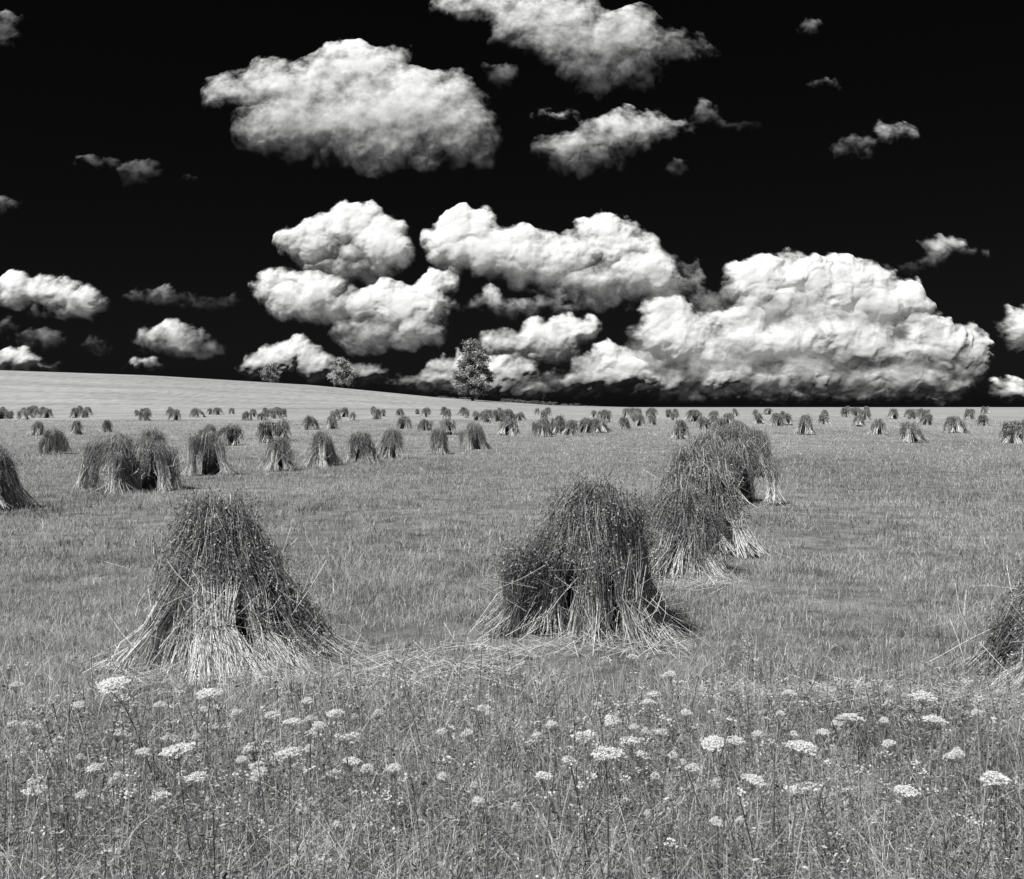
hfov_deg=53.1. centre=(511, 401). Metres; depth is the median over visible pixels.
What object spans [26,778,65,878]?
queen annes lace
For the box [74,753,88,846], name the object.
queen annes lace
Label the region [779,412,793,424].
grain shock
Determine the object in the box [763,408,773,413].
grain shock
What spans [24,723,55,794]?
queen annes lace
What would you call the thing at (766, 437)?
grain shock
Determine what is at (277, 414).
grain shock
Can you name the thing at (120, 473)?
grain shock
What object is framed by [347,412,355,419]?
grain shock
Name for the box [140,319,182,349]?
cloud
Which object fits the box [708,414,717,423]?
grain shock
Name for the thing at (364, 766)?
queen annes lace
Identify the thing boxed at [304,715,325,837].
queen annes lace
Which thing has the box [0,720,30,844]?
queen annes lace
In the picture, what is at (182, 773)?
queen annes lace
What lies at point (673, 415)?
grain shock
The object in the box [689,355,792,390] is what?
cloud
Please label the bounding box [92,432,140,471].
grain shock
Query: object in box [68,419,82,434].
grain shock
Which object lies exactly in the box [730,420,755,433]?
grain shock
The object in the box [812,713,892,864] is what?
queen annes lace
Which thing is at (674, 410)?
grain shock
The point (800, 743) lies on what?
queen annes lace
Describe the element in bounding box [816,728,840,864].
queen annes lace
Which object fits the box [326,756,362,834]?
queen annes lace
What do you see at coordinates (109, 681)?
queen annes lace
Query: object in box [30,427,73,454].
grain shock
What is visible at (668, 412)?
grain shock
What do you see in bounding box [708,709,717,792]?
queen annes lace
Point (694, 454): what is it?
grain shock
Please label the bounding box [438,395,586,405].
distant hedgerow
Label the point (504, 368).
cloud
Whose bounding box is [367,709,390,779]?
queen annes lace
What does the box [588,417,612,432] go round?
grain shock
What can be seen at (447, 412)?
grain shock
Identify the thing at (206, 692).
queen annes lace
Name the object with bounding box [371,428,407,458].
grain shock
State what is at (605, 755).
queen annes lace
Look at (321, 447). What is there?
grain shock
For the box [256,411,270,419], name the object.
grain shock
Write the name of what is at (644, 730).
queen annes lace
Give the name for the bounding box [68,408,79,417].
grain shock
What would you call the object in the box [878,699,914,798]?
queen annes lace
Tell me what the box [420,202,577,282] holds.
cloud
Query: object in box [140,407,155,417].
grain shock
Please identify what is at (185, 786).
queen annes lace
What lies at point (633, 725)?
queen annes lace
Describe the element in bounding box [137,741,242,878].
queen annes lace
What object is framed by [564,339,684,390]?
cloud
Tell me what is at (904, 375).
cloud
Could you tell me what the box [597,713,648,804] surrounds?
queen annes lace
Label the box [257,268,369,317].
cloud
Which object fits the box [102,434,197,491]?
grain shock
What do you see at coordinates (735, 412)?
grain shock
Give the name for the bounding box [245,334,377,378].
cloud
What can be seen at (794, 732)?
queen annes lace
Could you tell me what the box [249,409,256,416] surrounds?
grain shock
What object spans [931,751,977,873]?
queen annes lace
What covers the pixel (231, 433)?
grain shock
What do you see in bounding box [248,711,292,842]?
queen annes lace
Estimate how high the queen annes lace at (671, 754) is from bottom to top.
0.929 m
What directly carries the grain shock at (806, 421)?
on the ground at (118, 398)
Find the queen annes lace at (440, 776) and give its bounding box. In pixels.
[425,772,450,878]
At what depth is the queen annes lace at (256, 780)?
4.85 m
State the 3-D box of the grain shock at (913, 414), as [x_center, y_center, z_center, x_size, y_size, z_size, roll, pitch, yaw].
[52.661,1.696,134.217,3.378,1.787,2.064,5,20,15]
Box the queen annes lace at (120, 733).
[59,728,142,846]
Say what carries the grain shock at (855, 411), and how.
on the ground at (118, 398)
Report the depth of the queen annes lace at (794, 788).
4.61 m
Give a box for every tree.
[258,362,281,382]
[326,356,355,387]
[451,338,495,400]
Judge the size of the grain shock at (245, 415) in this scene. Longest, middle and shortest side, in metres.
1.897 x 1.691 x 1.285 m
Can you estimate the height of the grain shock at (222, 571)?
2.308 m
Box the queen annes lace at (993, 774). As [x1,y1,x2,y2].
[974,770,1023,878]
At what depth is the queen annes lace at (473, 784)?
4.74 m
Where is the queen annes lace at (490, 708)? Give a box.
[478,705,498,769]
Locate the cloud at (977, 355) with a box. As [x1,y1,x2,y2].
[959,324,994,374]
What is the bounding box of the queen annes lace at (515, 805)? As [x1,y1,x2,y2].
[493,802,520,878]
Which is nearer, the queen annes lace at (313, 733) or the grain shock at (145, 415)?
the queen annes lace at (313, 733)
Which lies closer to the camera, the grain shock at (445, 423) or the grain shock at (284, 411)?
the grain shock at (445, 423)
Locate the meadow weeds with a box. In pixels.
[0,619,1023,878]
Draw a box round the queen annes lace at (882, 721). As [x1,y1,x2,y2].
[869,716,889,804]
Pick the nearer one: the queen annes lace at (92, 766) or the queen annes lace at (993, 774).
the queen annes lace at (993, 774)
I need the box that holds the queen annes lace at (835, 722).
[831,719,850,790]
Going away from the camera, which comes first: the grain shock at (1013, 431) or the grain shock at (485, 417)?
the grain shock at (1013, 431)
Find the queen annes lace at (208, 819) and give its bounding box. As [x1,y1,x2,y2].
[203,811,215,875]
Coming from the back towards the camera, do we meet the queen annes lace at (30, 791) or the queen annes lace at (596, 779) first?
the queen annes lace at (596, 779)
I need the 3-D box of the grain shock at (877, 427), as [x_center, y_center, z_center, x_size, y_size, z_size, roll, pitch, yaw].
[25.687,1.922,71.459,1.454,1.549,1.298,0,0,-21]
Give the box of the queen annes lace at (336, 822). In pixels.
[322,819,342,878]
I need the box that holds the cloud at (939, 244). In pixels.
[932,238,963,250]
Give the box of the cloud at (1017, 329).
[1007,305,1023,341]
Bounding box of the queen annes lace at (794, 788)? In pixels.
[784,781,845,878]
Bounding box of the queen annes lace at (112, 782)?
[108,778,119,843]
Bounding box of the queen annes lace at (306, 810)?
[303,806,312,875]
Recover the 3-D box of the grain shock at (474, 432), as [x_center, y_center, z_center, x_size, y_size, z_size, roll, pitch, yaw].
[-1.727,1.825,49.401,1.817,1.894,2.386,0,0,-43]
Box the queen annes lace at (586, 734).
[563,729,605,815]
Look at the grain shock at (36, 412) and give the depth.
150.61 m
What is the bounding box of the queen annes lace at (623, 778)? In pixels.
[614,747,638,852]
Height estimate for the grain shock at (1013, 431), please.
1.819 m
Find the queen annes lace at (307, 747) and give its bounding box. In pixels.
[298,744,319,851]
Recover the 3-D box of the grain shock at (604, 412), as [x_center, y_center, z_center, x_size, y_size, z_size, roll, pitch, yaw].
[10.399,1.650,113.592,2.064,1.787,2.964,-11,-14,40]
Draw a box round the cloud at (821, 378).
[773,355,880,392]
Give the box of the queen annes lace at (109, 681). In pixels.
[86,676,169,821]
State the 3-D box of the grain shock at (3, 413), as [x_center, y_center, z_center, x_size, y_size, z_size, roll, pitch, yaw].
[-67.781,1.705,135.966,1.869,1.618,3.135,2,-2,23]
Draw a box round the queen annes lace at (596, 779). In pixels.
[587,757,601,805]
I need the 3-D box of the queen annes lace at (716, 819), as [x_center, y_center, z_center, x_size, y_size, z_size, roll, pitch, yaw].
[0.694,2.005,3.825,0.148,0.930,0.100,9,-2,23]
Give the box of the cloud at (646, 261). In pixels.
[540,212,680,294]
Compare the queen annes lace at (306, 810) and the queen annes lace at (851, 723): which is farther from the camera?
the queen annes lace at (851, 723)
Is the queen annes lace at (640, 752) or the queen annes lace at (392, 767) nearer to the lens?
the queen annes lace at (392, 767)
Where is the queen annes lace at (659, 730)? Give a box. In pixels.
[633,728,673,842]
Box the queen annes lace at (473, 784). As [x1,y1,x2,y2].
[470,781,498,875]
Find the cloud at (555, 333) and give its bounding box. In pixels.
[482,313,599,357]
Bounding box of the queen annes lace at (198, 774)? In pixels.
[164,771,226,878]
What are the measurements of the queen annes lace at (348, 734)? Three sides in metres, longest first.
0.922 x 0.339 x 0.274 m
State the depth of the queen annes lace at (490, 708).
6.23 m
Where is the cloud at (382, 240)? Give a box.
[273,200,412,269]
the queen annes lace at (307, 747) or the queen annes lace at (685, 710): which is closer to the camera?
the queen annes lace at (307, 747)
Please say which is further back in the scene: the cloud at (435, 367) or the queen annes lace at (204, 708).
the cloud at (435, 367)
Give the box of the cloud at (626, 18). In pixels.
[439,0,654,54]
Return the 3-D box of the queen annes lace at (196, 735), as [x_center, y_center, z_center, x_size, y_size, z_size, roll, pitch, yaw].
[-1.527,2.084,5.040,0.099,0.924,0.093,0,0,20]
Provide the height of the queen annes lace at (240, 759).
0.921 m
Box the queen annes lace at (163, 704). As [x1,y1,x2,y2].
[140,701,176,811]
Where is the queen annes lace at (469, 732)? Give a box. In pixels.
[460,728,497,850]
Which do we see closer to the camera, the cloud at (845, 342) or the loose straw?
the loose straw
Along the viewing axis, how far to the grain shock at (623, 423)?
85.66 m
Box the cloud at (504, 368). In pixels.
[443,354,534,391]
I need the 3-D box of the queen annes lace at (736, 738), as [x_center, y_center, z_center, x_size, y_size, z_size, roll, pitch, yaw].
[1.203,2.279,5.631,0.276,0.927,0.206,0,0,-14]
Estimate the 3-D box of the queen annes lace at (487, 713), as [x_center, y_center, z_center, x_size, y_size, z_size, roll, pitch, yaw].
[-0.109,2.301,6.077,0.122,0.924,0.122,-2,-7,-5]
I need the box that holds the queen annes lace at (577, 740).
[575,738,598,802]
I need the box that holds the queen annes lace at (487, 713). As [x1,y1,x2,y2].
[483,710,496,778]
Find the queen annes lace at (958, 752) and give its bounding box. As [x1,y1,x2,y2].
[924,747,964,878]
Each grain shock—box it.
[0,409,12,418]
[0,442,40,509]
[14,409,35,419]
[26,420,46,434]
[27,406,36,415]
[29,409,39,416]
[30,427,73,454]
[39,408,52,417]
[60,432,150,494]
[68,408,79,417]
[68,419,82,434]
[71,479,398,692]
[78,409,88,417]
[84,406,92,414]
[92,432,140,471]
[100,420,113,431]
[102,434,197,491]
[130,425,175,461]
[137,411,149,420]
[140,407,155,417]
[167,408,181,419]
[177,428,246,476]
[188,409,205,416]
[193,422,218,435]
[212,407,224,414]
[217,423,246,445]
[228,408,235,413]
[241,411,252,420]
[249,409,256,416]
[255,435,300,471]
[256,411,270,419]
[256,420,280,442]
[268,407,283,418]
[271,419,290,439]
[282,408,287,416]
[297,428,349,466]
[302,414,320,429]
[325,416,339,428]
[329,410,341,419]
[338,407,349,416]
[341,430,385,462]
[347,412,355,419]
[369,408,381,418]
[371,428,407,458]
[395,408,404,415]
[395,415,415,428]
[415,419,433,430]
[420,407,432,416]
[422,426,452,454]
[437,406,445,414]
[440,408,452,418]
[440,419,457,434]
[453,421,493,449]
[456,407,469,415]
[460,468,714,661]
[461,410,469,417]
[472,411,481,420]
[480,412,489,422]
[490,409,503,421]
[497,417,516,434]
[503,409,514,418]
[513,411,527,420]
[513,420,519,433]
[528,416,557,436]
[531,408,539,414]
[539,410,547,418]
[550,414,566,433]
[559,419,579,435]
[576,417,594,432]
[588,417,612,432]
[590,410,596,416]
[596,409,614,421]
[617,416,630,428]
[619,408,629,416]
[627,407,642,417]
[629,412,637,421]
[631,413,646,425]
[635,474,753,581]
[641,438,742,508]
[645,407,659,417]
[646,414,656,424]
[652,448,786,558]
[664,409,671,416]
[668,419,692,438]
[669,412,677,419]
[672,408,679,417]
[681,409,702,421]
[683,427,755,485]
[694,416,713,429]
[706,410,719,417]
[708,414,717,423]
[710,416,728,433]
[712,419,744,444]
[714,437,794,505]
[722,412,734,424]
[728,429,780,475]
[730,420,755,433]
[731,408,739,415]
[743,427,775,459]
[753,412,765,423]
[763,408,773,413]
[769,412,784,425]
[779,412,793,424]
[793,414,817,434]
[818,409,831,418]
[818,414,830,423]
[840,407,850,416]
[850,407,863,415]
[850,414,867,426]
[858,409,871,419]
[868,419,889,434]
[884,408,899,418]
[895,420,929,442]
[900,408,918,418]
[917,408,929,418]
[917,413,933,424]
[929,559,1023,693]
[942,416,968,432]
[962,408,976,419]
[974,414,989,425]
[979,406,989,413]
[999,420,1023,443]
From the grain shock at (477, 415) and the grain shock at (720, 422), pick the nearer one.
the grain shock at (720, 422)
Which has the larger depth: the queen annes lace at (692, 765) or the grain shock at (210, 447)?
the grain shock at (210, 447)
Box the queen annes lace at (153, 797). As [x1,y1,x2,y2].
[151,790,189,876]
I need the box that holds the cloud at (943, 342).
[884,315,974,371]
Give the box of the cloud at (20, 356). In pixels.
[0,346,36,366]
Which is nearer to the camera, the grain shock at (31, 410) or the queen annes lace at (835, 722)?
the queen annes lace at (835, 722)
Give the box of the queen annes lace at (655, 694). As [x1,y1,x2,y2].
[643,691,672,764]
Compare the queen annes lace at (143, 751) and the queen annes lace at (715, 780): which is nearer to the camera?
the queen annes lace at (715, 780)
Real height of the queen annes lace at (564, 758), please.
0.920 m
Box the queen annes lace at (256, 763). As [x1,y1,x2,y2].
[241,761,280,844]
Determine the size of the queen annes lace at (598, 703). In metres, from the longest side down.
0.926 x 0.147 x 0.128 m
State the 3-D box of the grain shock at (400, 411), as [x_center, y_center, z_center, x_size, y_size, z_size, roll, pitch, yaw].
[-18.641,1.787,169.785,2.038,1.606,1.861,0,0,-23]
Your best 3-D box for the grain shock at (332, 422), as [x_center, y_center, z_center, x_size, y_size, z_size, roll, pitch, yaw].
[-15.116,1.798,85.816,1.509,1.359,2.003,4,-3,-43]
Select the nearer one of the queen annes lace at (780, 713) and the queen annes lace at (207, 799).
the queen annes lace at (207, 799)
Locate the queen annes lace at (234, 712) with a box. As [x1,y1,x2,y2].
[229,709,257,828]
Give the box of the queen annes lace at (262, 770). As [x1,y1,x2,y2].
[240,766,275,869]
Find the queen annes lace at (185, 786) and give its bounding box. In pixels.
[177,776,201,871]
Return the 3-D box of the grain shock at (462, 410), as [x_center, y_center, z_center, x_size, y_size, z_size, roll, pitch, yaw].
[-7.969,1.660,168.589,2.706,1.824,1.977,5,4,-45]
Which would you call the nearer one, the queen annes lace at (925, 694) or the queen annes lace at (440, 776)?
the queen annes lace at (440, 776)
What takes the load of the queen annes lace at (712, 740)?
on the ground at (118, 398)
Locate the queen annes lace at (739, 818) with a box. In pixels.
[733,815,747,878]
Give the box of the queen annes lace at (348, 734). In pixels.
[314,730,377,866]
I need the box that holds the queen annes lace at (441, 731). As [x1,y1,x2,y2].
[434,728,460,878]
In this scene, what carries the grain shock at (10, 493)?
on the ground at (118, 398)
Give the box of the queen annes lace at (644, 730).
[637,726,656,871]
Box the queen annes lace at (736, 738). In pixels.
[711,735,745,809]
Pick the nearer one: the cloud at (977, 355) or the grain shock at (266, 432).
the grain shock at (266, 432)
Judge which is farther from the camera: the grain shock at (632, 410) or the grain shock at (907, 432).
the grain shock at (632, 410)
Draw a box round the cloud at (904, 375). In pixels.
[859,360,968,393]
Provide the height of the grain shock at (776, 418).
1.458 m
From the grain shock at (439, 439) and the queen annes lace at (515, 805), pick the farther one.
the grain shock at (439, 439)
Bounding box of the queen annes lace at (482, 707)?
[473,705,495,820]
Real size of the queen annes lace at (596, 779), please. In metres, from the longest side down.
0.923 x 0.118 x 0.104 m
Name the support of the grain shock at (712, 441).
on the ground at (118, 398)
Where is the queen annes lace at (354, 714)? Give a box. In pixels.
[352,713,364,797]
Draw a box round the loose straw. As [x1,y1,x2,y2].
[87,572,1023,733]
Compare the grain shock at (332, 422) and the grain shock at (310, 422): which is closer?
the grain shock at (310, 422)
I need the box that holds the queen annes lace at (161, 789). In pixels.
[154,787,178,877]
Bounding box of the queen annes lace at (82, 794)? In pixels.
[67,789,105,878]
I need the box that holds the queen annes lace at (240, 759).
[225,755,257,876]
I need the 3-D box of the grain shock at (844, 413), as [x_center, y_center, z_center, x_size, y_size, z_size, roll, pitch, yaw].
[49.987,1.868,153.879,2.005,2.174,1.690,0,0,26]
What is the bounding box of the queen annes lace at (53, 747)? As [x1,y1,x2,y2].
[49,745,73,849]
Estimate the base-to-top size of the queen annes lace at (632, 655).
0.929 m
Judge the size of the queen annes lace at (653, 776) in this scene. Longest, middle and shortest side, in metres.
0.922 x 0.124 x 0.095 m
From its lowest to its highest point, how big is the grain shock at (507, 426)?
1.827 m
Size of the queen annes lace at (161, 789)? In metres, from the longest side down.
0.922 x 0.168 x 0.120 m
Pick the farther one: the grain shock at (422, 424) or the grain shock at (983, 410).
the grain shock at (983, 410)
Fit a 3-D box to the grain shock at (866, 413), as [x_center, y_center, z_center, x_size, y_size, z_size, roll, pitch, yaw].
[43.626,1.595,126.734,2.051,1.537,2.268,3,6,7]
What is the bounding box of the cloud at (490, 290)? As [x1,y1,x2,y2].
[484,285,498,302]
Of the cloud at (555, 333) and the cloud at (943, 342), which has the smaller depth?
the cloud at (555, 333)
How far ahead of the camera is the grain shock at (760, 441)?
31.34 m
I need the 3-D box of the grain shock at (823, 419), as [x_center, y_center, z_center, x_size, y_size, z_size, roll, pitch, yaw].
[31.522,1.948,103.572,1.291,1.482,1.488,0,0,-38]
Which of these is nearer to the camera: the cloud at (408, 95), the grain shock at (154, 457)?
the grain shock at (154, 457)
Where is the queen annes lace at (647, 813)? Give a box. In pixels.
[643,809,650,871]
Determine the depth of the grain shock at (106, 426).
77.03 m
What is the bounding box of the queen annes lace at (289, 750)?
[254,746,323,878]
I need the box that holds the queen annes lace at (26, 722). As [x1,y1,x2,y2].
[21,719,34,777]
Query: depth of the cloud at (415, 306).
7021.02 m
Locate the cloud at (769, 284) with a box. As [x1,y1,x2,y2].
[726,253,833,320]
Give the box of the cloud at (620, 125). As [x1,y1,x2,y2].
[553,109,661,155]
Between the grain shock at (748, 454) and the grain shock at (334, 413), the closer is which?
the grain shock at (748, 454)
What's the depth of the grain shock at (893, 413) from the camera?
135.28 m
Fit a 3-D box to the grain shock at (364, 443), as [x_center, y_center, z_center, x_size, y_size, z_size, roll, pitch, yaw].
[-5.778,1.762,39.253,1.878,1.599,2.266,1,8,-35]
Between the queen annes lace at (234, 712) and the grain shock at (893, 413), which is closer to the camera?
the queen annes lace at (234, 712)
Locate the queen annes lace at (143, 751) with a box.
[118,747,150,870]
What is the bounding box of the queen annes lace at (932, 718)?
[888,714,965,858]
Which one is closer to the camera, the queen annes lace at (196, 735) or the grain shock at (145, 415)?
the queen annes lace at (196, 735)
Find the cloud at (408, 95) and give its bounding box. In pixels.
[208,38,487,150]
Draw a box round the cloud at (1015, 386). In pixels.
[992,375,1023,396]
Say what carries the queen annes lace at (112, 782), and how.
on the ground at (118, 398)
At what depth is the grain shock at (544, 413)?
131.09 m
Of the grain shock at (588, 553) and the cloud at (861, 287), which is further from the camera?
the cloud at (861, 287)
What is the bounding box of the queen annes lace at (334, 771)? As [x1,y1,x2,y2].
[311,768,340,844]
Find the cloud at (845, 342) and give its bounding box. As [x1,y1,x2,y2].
[786,313,902,366]
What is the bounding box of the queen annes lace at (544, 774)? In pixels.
[522,771,564,865]
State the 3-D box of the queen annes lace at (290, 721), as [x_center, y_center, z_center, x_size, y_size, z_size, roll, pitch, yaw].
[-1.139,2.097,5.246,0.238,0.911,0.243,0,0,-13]
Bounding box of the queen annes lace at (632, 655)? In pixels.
[615,653,646,740]
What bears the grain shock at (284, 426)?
on the ground at (118, 398)
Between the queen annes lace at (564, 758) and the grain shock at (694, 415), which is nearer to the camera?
the queen annes lace at (564, 758)
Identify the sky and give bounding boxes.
[0,0,1023,406]
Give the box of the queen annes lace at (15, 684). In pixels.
[0,681,24,780]
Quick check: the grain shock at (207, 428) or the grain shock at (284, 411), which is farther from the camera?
the grain shock at (284, 411)
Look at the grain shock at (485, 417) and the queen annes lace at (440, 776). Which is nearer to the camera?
the queen annes lace at (440, 776)
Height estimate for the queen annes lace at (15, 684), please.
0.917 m
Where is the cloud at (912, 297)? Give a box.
[888,279,936,328]
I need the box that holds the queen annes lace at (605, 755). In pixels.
[556,747,646,878]
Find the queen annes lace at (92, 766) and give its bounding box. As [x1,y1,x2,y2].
[80,763,118,878]
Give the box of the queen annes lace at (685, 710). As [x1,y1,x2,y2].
[673,708,694,786]
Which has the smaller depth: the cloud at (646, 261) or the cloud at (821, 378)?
the cloud at (646, 261)
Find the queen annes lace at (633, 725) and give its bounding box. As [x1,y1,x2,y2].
[627,723,649,822]
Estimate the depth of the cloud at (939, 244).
2462.42 m
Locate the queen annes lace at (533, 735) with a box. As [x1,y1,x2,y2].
[522,732,546,839]
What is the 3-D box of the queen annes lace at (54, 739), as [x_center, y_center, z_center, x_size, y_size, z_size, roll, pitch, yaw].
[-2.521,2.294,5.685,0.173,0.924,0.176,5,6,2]
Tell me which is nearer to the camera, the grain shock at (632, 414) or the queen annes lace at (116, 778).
the queen annes lace at (116, 778)
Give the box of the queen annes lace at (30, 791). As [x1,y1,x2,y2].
[5,784,71,878]
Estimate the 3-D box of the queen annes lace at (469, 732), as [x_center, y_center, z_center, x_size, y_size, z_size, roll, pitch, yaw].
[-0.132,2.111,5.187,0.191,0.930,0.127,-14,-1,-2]
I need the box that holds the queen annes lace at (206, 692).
[176,688,248,832]
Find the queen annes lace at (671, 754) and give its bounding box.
[658,750,678,876]
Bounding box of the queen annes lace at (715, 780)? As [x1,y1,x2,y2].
[689,778,720,878]
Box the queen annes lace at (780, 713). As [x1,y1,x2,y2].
[769,710,785,798]
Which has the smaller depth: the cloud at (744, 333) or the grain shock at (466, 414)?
the grain shock at (466, 414)
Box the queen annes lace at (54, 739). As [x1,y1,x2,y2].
[51,736,68,803]
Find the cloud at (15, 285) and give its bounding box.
[0,269,96,312]
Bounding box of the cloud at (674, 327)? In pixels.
[636,295,732,367]
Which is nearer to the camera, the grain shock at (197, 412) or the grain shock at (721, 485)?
the grain shock at (721, 485)
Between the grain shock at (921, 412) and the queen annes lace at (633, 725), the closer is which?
the queen annes lace at (633, 725)
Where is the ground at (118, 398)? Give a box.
[0,370,1023,878]
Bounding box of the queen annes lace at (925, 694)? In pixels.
[879,690,958,840]
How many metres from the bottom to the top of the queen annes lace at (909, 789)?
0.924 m
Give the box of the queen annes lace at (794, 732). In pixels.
[787,730,805,797]
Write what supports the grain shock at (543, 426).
on the ground at (118, 398)
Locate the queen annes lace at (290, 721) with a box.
[269,718,313,842]
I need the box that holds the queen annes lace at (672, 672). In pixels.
[659,670,699,770]
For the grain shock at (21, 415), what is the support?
on the ground at (118, 398)
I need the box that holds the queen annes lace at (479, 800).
[472,796,500,878]
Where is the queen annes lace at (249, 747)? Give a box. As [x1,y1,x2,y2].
[241,741,288,819]
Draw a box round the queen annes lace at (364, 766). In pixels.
[353,763,389,878]
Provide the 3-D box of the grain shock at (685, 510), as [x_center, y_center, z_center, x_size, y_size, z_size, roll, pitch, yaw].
[2.156,1.963,13.792,2.128,2.038,2.023,4,0,-11]
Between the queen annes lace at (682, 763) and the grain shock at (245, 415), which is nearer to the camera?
the queen annes lace at (682, 763)
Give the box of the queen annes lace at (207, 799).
[190,797,210,876]
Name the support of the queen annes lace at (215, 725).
on the ground at (118, 398)
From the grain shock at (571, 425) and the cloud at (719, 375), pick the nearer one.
the grain shock at (571, 425)
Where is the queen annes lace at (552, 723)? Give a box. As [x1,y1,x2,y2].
[544,720,575,835]
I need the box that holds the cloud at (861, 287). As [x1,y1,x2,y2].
[800,253,905,321]
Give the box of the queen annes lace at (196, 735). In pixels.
[192,733,211,857]
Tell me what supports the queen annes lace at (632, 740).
on the ground at (118, 398)
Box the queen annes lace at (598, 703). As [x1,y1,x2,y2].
[587,702,603,822]
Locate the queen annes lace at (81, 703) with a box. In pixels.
[71,701,96,781]
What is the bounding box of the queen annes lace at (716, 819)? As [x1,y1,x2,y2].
[688,816,722,878]
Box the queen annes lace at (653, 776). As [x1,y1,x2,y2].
[640,771,663,877]
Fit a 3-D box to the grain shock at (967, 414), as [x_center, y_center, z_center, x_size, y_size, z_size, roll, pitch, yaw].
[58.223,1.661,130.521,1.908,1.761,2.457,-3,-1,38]
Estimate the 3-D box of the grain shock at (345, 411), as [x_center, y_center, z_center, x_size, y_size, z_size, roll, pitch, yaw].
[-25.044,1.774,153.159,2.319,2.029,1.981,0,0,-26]
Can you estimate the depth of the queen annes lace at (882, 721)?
5.37 m
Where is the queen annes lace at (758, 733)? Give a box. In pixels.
[744,729,774,869]
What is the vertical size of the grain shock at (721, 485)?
1.892 m
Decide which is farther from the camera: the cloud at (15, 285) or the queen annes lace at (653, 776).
the cloud at (15, 285)
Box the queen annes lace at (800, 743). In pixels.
[771,740,834,878]
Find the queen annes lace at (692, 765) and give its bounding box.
[682,762,708,878]
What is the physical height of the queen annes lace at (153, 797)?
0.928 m
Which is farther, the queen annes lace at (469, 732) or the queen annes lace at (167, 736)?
the queen annes lace at (167, 736)
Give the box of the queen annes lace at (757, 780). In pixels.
[725,773,776,877]
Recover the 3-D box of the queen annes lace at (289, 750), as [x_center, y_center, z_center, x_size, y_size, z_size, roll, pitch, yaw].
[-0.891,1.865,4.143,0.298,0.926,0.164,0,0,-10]
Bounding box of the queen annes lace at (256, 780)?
[240,776,267,878]
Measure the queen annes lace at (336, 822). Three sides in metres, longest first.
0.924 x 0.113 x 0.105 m
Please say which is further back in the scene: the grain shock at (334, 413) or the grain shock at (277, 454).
the grain shock at (334, 413)
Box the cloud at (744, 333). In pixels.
[708,307,824,358]
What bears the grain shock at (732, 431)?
on the ground at (118, 398)
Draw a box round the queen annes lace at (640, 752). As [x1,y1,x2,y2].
[604,749,653,825]
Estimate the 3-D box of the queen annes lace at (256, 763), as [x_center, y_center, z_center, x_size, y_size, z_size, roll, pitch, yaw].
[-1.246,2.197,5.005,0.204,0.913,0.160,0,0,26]
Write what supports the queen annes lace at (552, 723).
on the ground at (118, 398)
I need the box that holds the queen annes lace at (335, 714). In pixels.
[322,708,363,848]
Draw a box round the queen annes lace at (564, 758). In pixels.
[557,755,577,829]
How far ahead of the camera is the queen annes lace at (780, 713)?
5.89 m
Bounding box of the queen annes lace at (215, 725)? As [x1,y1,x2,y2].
[209,722,235,834]
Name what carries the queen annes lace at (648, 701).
on the ground at (118, 398)
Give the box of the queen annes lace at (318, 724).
[291,721,334,860]
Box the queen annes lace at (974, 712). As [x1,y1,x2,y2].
[971,709,1008,856]
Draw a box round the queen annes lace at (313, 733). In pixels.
[305,726,330,799]
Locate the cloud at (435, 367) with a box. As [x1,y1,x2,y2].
[422,352,481,382]
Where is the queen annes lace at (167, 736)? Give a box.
[148,734,180,809]
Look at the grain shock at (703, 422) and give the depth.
83.27 m
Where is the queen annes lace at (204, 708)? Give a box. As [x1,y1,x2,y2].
[194,706,214,790]
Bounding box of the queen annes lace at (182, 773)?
[176,770,211,878]
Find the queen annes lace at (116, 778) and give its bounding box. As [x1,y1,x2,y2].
[93,772,124,877]
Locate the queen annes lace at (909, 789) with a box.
[875,785,924,878]
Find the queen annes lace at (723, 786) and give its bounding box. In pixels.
[716,783,740,875]
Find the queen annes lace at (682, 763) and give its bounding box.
[679,758,713,878]
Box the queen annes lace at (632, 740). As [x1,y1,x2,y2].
[603,736,684,845]
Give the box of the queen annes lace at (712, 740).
[679,734,738,878]
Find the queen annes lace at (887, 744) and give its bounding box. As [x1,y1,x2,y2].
[881,739,917,831]
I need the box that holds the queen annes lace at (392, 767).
[378,763,411,876]
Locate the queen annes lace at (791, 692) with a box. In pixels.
[770,689,806,801]
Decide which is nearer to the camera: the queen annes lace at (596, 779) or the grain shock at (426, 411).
the queen annes lace at (596, 779)
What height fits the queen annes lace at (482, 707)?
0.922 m
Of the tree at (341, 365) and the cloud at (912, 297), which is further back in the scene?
the cloud at (912, 297)
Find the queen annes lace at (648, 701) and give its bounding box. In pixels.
[629,699,659,777]
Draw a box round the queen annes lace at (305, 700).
[300,697,330,819]
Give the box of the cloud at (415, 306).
[350,268,456,342]

